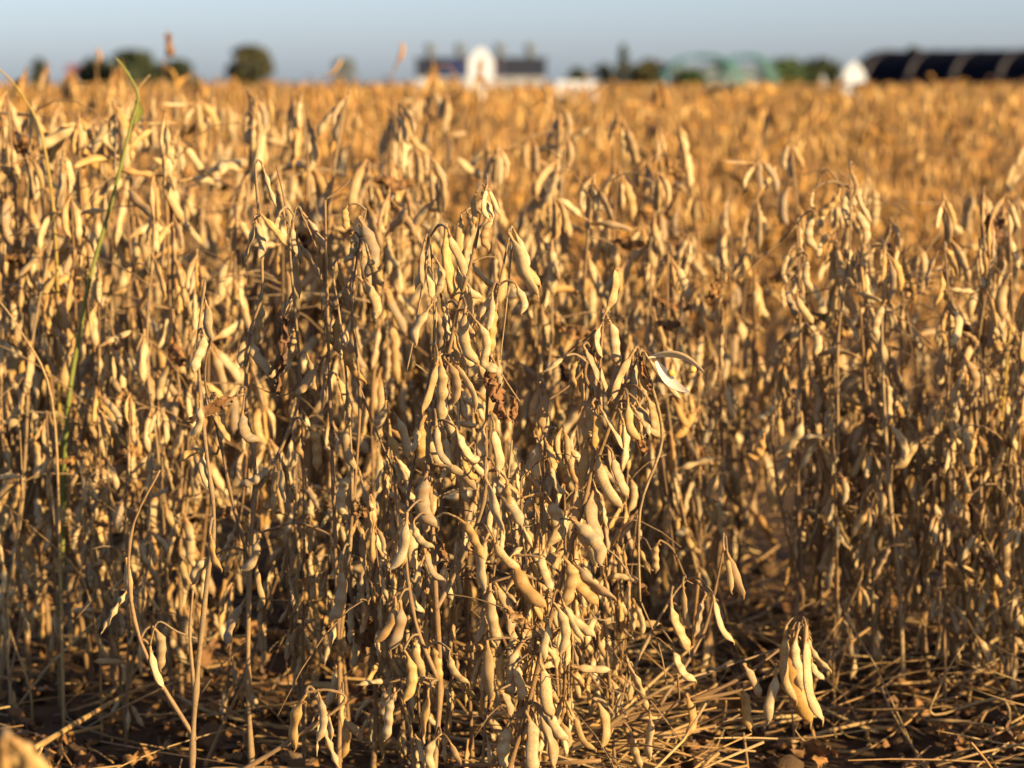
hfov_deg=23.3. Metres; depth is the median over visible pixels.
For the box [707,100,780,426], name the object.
soybean plant
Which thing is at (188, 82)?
soybean plant
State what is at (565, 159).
soybean plant
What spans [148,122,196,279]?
soybean plant
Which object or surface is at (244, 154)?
soybean plant
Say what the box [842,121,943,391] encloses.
soybean plant
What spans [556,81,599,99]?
white board
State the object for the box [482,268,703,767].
soybean plant
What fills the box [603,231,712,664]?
soybean plant
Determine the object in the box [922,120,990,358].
soybean plant
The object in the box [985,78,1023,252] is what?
soybean plant
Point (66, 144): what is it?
soybean plant
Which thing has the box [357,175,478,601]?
soybean plant
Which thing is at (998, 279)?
soybean plant
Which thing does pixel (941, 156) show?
soybean plant
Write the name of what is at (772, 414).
soybean plant
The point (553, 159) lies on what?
soybean plant
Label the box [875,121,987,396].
soybean plant
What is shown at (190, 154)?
soybean plant
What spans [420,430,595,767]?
soybean plant
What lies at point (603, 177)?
soybean plant
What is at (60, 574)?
dry stalk
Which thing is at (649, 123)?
soybean plant
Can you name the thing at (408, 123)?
soybean plant
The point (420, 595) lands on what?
soybean plant
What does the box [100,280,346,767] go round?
soybean plant
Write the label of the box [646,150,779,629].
soybean plant
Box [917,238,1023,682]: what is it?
soybean plant
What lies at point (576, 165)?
soybean plant
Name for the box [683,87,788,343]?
soybean plant
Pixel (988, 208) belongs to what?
soybean plant
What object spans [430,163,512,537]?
soybean plant
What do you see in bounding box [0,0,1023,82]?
sky
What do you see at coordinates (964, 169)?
soybean plant
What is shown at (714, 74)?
hoop frame
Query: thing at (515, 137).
soybean plant
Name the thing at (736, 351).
soybean plant
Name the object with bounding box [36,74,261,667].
soybean plant
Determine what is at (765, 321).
soybean plant
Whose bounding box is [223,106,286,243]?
soybean plant
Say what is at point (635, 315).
soybean plant
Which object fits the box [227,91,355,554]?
soybean plant
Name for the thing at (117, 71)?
soybean plant
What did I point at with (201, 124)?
soybean plant
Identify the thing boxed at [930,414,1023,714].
soybean plant
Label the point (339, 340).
soybean plant
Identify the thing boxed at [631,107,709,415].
soybean plant
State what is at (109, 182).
soybean plant
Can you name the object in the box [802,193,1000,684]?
soybean plant
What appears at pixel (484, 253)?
soybean plant
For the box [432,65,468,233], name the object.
soybean plant
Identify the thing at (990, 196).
soybean plant
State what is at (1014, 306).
soybean plant
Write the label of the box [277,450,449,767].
soybean plant
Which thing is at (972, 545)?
soybean plant
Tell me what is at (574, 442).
soybean plant
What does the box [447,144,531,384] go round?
soybean plant
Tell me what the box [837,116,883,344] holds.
soybean plant
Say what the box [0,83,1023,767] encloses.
ground
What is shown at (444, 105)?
soybean plant
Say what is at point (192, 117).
soybean plant
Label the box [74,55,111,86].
broadleaf tree
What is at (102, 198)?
soybean plant
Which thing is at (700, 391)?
soybean plant
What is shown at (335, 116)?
soybean plant
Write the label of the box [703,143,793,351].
soybean plant
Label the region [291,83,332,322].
soybean plant
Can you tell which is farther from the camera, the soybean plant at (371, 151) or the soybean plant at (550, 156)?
the soybean plant at (371, 151)
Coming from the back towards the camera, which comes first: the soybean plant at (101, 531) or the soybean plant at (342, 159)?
the soybean plant at (342, 159)
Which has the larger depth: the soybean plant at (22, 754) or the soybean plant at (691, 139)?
the soybean plant at (691, 139)
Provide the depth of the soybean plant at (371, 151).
6.04 m
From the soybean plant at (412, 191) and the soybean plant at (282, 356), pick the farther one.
the soybean plant at (412, 191)
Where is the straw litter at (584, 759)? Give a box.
[0,335,1023,767]
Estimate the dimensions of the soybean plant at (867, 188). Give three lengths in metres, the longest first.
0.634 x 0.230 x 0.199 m
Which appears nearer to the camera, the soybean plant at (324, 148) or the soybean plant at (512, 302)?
the soybean plant at (512, 302)
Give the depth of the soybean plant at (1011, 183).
3.80 m
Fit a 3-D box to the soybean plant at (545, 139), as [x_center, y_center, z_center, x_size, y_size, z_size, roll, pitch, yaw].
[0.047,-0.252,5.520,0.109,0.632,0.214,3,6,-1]
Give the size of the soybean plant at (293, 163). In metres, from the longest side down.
0.720 x 0.363 x 0.244 m
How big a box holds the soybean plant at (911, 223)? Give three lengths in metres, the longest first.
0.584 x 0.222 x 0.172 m
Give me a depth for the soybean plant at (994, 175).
5.53 m
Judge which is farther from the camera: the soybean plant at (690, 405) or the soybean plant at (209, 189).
the soybean plant at (209, 189)
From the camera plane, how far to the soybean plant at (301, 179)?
3.73 m
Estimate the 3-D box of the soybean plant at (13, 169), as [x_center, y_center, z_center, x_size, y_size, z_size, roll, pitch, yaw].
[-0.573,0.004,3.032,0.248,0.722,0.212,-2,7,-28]
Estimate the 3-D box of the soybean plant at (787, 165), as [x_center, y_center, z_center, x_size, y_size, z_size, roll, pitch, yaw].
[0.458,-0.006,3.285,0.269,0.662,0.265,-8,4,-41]
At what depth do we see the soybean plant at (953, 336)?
2.81 m
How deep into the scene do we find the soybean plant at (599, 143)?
5.54 m
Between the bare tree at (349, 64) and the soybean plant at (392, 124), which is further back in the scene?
the bare tree at (349, 64)
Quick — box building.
[414,44,547,90]
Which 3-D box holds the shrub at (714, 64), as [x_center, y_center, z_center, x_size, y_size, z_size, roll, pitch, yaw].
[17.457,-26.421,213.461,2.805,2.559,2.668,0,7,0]
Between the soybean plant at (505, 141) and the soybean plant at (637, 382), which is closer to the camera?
the soybean plant at (637, 382)
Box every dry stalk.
[0,302,65,727]
[0,500,102,738]
[6,431,32,722]
[9,522,44,716]
[929,593,1023,721]
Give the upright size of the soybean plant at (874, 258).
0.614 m
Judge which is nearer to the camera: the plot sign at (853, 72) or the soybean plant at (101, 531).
the soybean plant at (101, 531)
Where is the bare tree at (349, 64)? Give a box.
[330,56,357,84]
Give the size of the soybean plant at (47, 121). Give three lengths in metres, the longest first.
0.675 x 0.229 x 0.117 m
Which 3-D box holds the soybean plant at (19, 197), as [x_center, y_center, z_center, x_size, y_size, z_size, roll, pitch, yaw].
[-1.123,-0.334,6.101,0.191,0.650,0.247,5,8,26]
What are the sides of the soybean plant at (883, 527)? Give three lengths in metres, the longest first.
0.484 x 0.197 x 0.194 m
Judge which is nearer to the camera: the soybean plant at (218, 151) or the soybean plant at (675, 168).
the soybean plant at (675, 168)
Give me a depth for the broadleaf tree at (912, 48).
326.84 m
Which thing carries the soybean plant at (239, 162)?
on the ground
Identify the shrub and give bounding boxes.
[567,67,588,80]
[591,62,615,86]
[626,58,667,86]
[669,68,708,89]
[707,62,721,65]
[761,57,811,88]
[803,56,843,88]
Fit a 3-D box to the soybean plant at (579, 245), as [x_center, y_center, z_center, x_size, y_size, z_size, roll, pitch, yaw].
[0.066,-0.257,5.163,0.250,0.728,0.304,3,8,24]
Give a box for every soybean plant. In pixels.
[0,89,162,670]
[0,99,84,576]
[0,100,113,655]
[0,109,127,663]
[0,110,59,353]
[0,111,83,513]
[0,129,65,343]
[0,150,79,647]
[0,150,127,691]
[0,163,68,675]
[0,193,235,698]
[0,386,74,725]
[0,406,154,727]
[0,726,48,767]
[3,177,70,290]
[3,410,146,716]
[4,66,34,421]
[7,154,154,670]
[8,116,33,339]
[9,102,216,594]
[10,215,151,708]
[12,93,113,486]
[12,206,117,449]
[13,97,28,215]
[14,123,79,381]
[17,118,212,601]
[17,127,73,317]
[21,84,98,223]
[26,108,191,517]
[26,127,142,471]
[31,214,201,694]
[34,62,93,306]
[34,70,80,290]
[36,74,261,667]
[40,109,135,321]
[40,115,113,303]
[45,148,286,685]
[47,109,286,648]
[48,102,99,217]
[58,114,162,391]
[60,71,198,554]
[62,72,115,290]
[67,90,193,477]
[68,100,90,199]
[69,88,165,444]
[69,111,90,219]
[75,392,222,751]
[76,66,190,382]
[76,91,219,545]
[81,125,282,646]
[82,110,297,656]
[88,48,105,273]
[89,167,126,328]
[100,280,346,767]
[103,120,187,239]
[109,60,188,365]
[111,87,230,446]
[111,106,256,601]
[116,172,261,701]
[117,385,224,723]
[122,90,337,505]
[130,93,289,578]
[132,118,348,613]
[132,175,166,326]
[132,186,162,368]
[135,97,252,461]
[135,113,226,331]
[136,90,249,444]
[136,147,153,302]
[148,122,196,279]
[151,28,176,287]
[152,111,333,553]
[156,115,228,337]
[175,70,250,286]
[177,159,328,767]
[179,74,243,290]
[179,113,195,254]
[181,186,288,364]
[183,104,277,466]
[191,210,369,676]
[195,80,271,240]
[196,148,255,352]
[199,90,305,573]
[199,408,360,766]
[204,89,392,599]
[204,102,311,342]
[204,106,320,375]
[209,184,366,680]
[210,438,329,732]
[214,112,305,353]
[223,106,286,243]
[225,92,470,628]
[225,99,288,218]
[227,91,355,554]
[228,164,416,594]
[231,104,285,244]
[237,101,448,589]
[240,178,396,767]
[248,92,519,626]
[251,113,360,332]
[254,159,417,632]
[254,397,360,751]
[262,82,304,260]
[270,135,308,392]
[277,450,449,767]
[279,397,401,741]
[286,59,356,317]
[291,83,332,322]
[294,79,379,243]
[294,109,435,404]
[300,135,358,326]
[305,91,428,303]
[310,77,376,203]
[316,123,371,330]
[316,419,479,758]
[323,105,481,420]
[326,186,500,697]
[334,78,467,259]
[343,118,412,255]
[343,364,505,767]
[343,380,415,767]
[346,108,391,219]
[346,118,440,462]
[347,447,514,767]
[350,103,378,218]
[351,141,478,570]
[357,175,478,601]
[358,188,492,620]
[362,144,522,631]
[366,85,451,351]
[367,117,488,495]
[367,145,455,584]
[374,175,540,767]
[376,91,439,181]
[376,146,454,239]
[380,88,483,412]
[383,42,404,169]
[384,342,528,767]
[392,154,497,557]
[393,169,524,657]
[400,391,510,767]
[410,236,538,673]
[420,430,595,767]
[422,59,482,283]
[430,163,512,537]
[431,134,509,355]
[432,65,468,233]
[446,124,483,287]
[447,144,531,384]
[448,104,483,285]
[449,139,608,566]
[451,121,512,328]
[459,477,615,767]
[462,150,653,670]
[467,75,530,313]
[467,82,583,369]
[468,165,565,433]
[469,132,638,467]
[470,195,626,599]
[471,59,488,281]
[471,107,526,347]
[474,116,601,398]
[474,451,578,767]
[475,212,576,605]
[477,239,675,587]
[480,132,641,553]
[482,109,522,270]
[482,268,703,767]
[487,458,614,767]
[488,378,570,767]
[493,424,679,767]
[500,84,608,506]
[502,118,633,283]
[504,84,601,351]
[511,112,682,580]
[512,105,617,342]
[514,125,600,497]
[514,135,601,349]
[515,128,551,381]
[515,533,831,767]
[518,116,578,272]
[520,217,662,617]
[530,80,618,312]
[543,456,680,767]
[551,169,718,639]
[556,128,713,556]
[558,425,675,740]
[559,131,609,318]
[560,166,754,599]
[562,417,665,767]
[575,102,651,274]
[576,122,758,576]
[589,101,630,282]
[591,79,719,354]
[597,139,640,305]
[598,117,687,347]
[599,125,672,400]
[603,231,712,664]
[611,147,723,361]
[618,129,707,304]
[619,127,752,613]
[622,251,811,701]
[630,252,777,685]
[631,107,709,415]
[636,113,719,324]
[636,376,722,678]
[645,100,746,331]
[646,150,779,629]
[666,188,793,590]
[671,191,821,557]
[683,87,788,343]
[689,116,748,328]
[689,135,747,374]
[692,108,755,376]
[693,192,811,602]
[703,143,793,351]
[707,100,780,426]
[710,99,778,329]
[720,133,823,394]
[727,231,904,606]
[738,254,876,654]
[740,132,810,358]
[740,161,871,679]
[748,109,827,312]
[749,300,901,707]
[759,127,837,363]
[760,108,840,395]
[761,121,815,343]
[767,135,962,606]
[768,125,852,349]
[771,226,956,688]
[776,94,819,301]
[779,396,914,709]
[791,230,951,672]
[793,216,909,668]
[794,122,877,378]
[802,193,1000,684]
[803,151,929,571]
[806,190,951,675]
[813,138,895,420]
[822,209,1007,636]
[825,231,964,660]
[834,123,902,313]
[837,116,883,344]
[838,206,1012,674]
[839,383,942,669]
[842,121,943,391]
[844,219,965,685]
[853,239,979,711]
[869,148,917,377]
[869,230,943,619]
[871,144,921,376]
[875,107,1022,350]
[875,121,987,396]
[880,105,959,305]
[885,111,977,341]
[888,186,1023,685]
[893,365,1001,703]
[902,145,1023,460]
[906,196,994,536]
[907,186,979,516]
[909,404,1017,711]
[913,94,987,319]
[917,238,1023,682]
[922,94,989,344]
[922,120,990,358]
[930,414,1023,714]
[936,215,1023,702]
[960,191,1023,653]
[974,330,1011,684]
[977,102,1023,363]
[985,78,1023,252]
[985,152,1023,451]
[985,162,1023,277]
[988,192,1023,293]
[992,140,1023,362]
[992,192,1023,534]
[997,297,1023,389]
[1001,169,1023,303]
[1004,154,1022,255]
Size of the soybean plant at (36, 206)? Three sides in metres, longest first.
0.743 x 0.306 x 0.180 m
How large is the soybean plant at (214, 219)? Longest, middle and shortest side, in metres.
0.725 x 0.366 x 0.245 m
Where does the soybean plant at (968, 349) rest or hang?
on the ground
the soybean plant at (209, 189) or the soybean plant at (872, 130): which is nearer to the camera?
the soybean plant at (209, 189)
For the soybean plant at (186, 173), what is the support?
on the ground
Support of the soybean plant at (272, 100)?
on the ground
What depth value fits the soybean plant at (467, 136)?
6.45 m
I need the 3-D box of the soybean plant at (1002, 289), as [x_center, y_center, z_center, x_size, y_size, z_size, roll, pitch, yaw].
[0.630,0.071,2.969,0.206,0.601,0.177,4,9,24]
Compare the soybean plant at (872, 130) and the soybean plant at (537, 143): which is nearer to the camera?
the soybean plant at (537, 143)
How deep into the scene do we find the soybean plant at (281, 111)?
5.83 m
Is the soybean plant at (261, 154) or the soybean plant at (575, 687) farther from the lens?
the soybean plant at (261, 154)
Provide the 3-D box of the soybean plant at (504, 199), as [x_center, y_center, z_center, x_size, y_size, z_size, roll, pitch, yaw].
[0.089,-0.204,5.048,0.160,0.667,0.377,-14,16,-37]
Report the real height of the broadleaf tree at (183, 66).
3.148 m
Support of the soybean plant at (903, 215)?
on the ground
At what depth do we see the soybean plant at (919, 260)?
3.22 m
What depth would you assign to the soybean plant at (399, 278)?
3.08 m
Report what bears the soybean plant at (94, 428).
on the ground
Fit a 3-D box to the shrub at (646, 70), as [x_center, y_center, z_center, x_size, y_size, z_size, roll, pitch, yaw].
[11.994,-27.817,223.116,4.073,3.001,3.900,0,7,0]
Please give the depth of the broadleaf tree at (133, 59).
232.44 m
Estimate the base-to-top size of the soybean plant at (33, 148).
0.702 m
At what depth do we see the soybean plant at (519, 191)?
5.96 m
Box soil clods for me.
[0,558,1023,767]
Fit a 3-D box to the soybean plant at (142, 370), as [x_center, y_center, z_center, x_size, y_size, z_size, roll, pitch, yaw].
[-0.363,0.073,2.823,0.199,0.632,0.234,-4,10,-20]
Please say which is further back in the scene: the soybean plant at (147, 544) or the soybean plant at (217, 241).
the soybean plant at (217, 241)
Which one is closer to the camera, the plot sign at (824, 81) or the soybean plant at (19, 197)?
the soybean plant at (19, 197)
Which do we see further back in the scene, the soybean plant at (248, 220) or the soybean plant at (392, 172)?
the soybean plant at (248, 220)
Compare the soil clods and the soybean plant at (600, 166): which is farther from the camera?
the soybean plant at (600, 166)
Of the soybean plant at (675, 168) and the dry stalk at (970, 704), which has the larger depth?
the soybean plant at (675, 168)
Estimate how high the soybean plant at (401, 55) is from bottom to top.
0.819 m
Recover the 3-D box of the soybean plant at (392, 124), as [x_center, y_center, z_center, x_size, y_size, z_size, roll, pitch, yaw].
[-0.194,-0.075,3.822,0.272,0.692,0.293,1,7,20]
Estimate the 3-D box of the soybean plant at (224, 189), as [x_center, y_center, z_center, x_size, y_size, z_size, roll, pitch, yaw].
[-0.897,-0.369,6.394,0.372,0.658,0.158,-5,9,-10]
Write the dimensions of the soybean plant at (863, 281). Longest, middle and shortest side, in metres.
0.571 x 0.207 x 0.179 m
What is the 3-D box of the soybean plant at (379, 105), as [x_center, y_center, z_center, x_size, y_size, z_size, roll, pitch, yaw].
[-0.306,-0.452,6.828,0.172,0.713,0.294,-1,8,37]
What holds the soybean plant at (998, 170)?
on the ground
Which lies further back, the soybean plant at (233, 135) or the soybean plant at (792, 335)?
the soybean plant at (233, 135)
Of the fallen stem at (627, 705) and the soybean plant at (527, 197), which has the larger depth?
the soybean plant at (527, 197)
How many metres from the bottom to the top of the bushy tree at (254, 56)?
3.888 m
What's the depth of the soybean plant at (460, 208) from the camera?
6.29 m
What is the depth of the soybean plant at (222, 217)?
5.90 m
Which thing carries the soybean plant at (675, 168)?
on the ground
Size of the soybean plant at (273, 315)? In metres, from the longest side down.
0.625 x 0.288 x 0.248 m
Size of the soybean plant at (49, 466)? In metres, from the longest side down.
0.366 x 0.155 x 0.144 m
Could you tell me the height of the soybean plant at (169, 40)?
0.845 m
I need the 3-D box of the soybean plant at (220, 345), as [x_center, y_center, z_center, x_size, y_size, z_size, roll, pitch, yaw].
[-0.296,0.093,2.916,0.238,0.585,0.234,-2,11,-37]
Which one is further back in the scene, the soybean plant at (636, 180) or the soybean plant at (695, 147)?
the soybean plant at (695, 147)
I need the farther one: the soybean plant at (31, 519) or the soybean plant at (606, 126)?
the soybean plant at (606, 126)
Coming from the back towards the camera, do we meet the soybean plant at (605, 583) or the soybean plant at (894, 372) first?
the soybean plant at (894, 372)
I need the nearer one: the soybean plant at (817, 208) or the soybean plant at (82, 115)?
the soybean plant at (817, 208)
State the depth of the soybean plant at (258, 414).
2.88 m
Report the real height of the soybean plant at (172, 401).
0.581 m
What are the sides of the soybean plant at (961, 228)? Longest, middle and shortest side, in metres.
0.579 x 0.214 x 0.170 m
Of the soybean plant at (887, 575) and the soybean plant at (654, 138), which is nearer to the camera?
the soybean plant at (887, 575)
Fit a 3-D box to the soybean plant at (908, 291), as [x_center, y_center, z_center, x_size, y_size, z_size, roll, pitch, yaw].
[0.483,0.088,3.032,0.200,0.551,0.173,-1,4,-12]
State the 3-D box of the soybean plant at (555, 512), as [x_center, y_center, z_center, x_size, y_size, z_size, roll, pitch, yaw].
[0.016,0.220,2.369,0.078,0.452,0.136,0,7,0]
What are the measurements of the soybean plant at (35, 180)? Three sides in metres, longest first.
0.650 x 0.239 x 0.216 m
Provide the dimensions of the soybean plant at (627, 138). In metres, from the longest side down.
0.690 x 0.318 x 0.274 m
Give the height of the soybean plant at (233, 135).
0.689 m
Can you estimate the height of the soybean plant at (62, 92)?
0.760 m
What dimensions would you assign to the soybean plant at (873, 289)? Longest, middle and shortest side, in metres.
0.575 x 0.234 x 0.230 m
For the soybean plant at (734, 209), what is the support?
on the ground
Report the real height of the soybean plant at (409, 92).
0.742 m
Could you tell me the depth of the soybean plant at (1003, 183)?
5.57 m
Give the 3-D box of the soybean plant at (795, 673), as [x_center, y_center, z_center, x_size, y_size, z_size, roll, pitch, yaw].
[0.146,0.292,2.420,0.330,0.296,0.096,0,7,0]
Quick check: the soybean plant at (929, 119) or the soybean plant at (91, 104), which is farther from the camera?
the soybean plant at (929, 119)
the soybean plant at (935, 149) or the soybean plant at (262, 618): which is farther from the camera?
the soybean plant at (935, 149)
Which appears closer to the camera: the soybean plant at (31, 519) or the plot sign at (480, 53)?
the soybean plant at (31, 519)
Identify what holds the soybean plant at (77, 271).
on the ground
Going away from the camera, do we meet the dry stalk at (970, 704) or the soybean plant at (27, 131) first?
the dry stalk at (970, 704)
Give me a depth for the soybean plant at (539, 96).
5.86 m
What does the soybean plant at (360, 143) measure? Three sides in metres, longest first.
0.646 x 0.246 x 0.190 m
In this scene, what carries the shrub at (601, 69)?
on the ground
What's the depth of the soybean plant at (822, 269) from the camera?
3.39 m
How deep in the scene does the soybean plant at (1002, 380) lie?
2.92 m
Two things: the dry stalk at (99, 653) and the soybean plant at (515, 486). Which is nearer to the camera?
the soybean plant at (515, 486)
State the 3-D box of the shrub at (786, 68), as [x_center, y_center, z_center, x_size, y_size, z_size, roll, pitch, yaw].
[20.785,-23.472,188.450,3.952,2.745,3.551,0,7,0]
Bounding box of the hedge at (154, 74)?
[78,62,200,87]
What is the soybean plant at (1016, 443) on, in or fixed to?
on the ground
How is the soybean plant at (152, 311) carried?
on the ground
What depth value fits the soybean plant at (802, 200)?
6.88 m
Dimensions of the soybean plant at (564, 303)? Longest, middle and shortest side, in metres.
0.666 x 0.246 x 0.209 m
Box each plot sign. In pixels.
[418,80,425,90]
[467,47,494,137]
[821,76,825,91]
[842,61,865,123]
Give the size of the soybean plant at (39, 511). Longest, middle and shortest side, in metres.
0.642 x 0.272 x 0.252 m
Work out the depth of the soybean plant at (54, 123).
3.41 m
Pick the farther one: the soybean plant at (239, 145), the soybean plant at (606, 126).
the soybean plant at (239, 145)
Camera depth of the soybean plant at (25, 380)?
2.85 m
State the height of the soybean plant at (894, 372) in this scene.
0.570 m
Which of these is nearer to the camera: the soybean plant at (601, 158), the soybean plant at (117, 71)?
the soybean plant at (117, 71)
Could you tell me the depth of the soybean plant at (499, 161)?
3.18 m
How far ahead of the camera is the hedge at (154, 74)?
243.27 m
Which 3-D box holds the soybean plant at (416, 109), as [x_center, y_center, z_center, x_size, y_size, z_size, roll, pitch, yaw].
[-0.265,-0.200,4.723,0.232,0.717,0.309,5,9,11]
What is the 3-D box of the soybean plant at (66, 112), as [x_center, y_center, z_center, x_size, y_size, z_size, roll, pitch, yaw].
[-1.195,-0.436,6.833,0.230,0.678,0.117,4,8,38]
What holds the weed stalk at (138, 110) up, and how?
on the ground
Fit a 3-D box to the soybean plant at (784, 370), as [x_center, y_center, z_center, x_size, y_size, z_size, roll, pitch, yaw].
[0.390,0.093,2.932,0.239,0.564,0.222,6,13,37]
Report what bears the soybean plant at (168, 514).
on the ground
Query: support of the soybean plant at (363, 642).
on the ground
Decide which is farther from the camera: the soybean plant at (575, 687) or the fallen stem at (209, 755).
the fallen stem at (209, 755)
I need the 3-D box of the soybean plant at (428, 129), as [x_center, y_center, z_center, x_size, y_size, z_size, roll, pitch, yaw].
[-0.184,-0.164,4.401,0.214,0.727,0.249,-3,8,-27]
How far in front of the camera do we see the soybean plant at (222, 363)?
2.90 m
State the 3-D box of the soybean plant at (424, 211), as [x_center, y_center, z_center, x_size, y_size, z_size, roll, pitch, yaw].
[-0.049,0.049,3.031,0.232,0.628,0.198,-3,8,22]
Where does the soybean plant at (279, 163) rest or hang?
on the ground
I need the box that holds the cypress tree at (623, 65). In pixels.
[613,43,630,84]
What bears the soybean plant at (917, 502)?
on the ground
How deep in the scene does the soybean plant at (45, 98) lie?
5.11 m
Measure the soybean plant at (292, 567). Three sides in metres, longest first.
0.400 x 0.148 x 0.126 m
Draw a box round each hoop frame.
[658,54,744,90]
[721,54,778,91]
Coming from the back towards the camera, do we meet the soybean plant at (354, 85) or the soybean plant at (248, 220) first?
the soybean plant at (354, 85)
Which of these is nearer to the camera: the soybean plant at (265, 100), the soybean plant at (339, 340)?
the soybean plant at (339, 340)
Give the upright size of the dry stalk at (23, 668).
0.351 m
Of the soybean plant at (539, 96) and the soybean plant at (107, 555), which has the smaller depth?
the soybean plant at (107, 555)
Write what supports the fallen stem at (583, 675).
on the ground
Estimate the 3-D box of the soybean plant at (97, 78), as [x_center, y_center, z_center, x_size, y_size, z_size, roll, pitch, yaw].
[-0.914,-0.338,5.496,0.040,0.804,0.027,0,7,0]
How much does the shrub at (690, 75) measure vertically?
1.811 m
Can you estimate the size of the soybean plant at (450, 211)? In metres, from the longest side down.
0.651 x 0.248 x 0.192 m
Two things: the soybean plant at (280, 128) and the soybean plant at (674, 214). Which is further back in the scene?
the soybean plant at (280, 128)
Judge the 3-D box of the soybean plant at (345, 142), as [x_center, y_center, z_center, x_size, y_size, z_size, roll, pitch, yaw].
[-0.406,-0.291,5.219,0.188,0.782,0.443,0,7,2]
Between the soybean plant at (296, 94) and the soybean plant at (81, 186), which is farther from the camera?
the soybean plant at (296, 94)
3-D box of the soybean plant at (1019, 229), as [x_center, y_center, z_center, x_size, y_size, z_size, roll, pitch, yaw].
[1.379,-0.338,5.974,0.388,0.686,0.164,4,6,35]
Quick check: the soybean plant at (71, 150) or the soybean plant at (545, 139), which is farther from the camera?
the soybean plant at (71, 150)
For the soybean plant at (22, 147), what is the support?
on the ground
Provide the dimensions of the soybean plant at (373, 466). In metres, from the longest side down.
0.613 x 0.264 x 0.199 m
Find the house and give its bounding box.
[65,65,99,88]
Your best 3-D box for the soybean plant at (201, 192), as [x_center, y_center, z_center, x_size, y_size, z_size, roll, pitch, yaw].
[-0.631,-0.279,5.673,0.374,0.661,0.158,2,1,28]
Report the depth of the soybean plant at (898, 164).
6.88 m
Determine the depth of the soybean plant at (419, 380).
3.17 m
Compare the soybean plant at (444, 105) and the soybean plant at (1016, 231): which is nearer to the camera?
the soybean plant at (1016, 231)
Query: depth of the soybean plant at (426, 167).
3.48 m
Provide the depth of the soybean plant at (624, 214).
6.66 m
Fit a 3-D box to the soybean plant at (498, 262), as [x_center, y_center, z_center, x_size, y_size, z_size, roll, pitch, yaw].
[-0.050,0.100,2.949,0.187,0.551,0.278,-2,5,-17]
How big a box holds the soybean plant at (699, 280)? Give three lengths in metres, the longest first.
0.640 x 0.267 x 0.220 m
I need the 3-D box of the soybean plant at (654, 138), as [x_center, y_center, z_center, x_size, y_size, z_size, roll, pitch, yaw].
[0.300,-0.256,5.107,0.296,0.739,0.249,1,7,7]
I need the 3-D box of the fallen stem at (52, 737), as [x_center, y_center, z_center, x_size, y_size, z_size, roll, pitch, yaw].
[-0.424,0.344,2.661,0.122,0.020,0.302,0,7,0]
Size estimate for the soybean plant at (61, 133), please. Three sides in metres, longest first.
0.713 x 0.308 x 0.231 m
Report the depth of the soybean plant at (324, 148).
5.09 m
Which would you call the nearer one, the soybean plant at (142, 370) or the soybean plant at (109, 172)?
the soybean plant at (142, 370)
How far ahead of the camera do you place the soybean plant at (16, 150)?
6.42 m
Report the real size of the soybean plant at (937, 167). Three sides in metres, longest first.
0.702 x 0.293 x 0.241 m
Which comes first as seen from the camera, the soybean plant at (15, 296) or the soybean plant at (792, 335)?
the soybean plant at (792, 335)
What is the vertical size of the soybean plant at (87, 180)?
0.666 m
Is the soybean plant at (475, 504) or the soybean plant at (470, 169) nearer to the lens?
the soybean plant at (475, 504)
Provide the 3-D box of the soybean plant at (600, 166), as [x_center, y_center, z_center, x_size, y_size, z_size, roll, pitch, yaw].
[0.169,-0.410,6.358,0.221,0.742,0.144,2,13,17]
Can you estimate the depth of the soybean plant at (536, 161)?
3.51 m
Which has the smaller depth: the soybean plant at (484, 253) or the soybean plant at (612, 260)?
the soybean plant at (612, 260)
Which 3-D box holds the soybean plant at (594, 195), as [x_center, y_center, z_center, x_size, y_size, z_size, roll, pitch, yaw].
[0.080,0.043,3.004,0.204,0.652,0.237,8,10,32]
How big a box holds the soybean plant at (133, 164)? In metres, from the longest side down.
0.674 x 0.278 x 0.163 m
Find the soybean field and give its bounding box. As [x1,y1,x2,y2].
[0,73,1023,328]
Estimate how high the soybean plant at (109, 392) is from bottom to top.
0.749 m
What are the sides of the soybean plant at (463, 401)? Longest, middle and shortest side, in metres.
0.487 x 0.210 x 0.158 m
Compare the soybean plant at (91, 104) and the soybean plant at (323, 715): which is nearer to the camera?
the soybean plant at (323, 715)
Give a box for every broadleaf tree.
[28,57,46,87]
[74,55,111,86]
[106,48,154,88]
[153,58,193,88]
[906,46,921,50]
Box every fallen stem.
[33,671,190,750]
[203,680,244,766]
[581,622,716,677]
[623,642,696,709]
[788,719,925,743]
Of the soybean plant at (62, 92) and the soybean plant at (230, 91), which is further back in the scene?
the soybean plant at (230, 91)
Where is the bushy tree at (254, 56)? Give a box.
[225,44,275,88]
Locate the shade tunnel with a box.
[858,48,1023,92]
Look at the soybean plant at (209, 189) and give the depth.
3.64 m
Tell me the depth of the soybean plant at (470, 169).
3.46 m
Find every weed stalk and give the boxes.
[0,69,60,575]
[57,58,142,706]
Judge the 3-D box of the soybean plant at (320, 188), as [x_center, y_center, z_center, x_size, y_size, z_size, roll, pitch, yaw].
[-0.337,0.004,3.157,0.275,0.686,0.279,2,6,0]
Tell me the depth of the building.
198.44 m
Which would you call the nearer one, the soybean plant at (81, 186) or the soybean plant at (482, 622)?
the soybean plant at (482, 622)
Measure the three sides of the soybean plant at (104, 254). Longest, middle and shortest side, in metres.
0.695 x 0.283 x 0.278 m
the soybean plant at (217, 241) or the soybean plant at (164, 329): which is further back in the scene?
the soybean plant at (217, 241)
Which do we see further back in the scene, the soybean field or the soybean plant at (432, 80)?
the soybean field
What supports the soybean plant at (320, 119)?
on the ground

